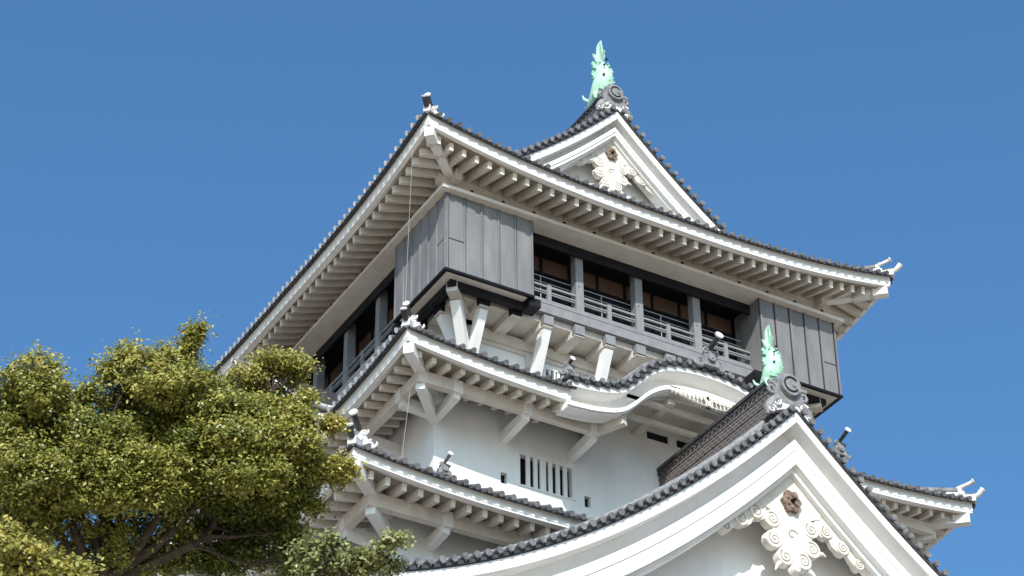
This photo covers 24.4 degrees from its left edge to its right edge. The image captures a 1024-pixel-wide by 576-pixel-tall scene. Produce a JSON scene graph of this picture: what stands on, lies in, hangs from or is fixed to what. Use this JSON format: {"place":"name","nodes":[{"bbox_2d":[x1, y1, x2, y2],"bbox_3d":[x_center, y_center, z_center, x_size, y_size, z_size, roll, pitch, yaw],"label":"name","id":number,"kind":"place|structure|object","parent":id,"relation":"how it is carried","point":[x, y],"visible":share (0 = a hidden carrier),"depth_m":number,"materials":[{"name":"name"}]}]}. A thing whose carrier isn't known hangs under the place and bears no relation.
{"place":"outdoors","nodes":[
{"label":"outdoors","id":0,"kind":"place"},
{"bbox_2d":[0,0,1023,575],"label":"sky","id":1,"kind":"structure","parent":0,"point":[163,162],"materials":[{"name":"blue"}]},
{"label":"ground","id":2,"kind":"structure","parent":0,"visible":0},
{"bbox_2d":[0,514,104,575],"bbox_3d":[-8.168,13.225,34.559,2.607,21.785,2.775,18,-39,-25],"label":"front tree","id":3,"kind":"object","parent":2,"relation":"on","point":[15,541],"visible":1,"depth_m":39.79,"materials":[{"name":"green plant"}]},
{"bbox_2d":[0,310,368,575],"bbox_3d":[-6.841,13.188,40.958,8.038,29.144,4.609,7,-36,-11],"label":"camphor tree","id":4,"kind":"object","parent":2,"relation":"on","point":[175,438],"visible":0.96,"depth_m":46.96,"materials":[{"name":"green plant"}]},
{"bbox_2d":[279,524,415,575],"bbox_3d":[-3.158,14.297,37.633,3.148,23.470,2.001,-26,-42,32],"label":"tree","id":5,"kind":"object","parent":2,"relation":"on","point":[345,561],"visible":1,"depth_m":43.61,"materials":[{"name":"green plant"}]},
{"bbox_2d":[151,40,985,575],"bbox_3d":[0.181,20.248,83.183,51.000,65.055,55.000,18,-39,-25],"label":"castle keep","id":6,"kind":"structure","parent":2,"relation":"on","point":[595,338],"depth_m":82.77,"materials":[{"name":"white paint"}]}
]}

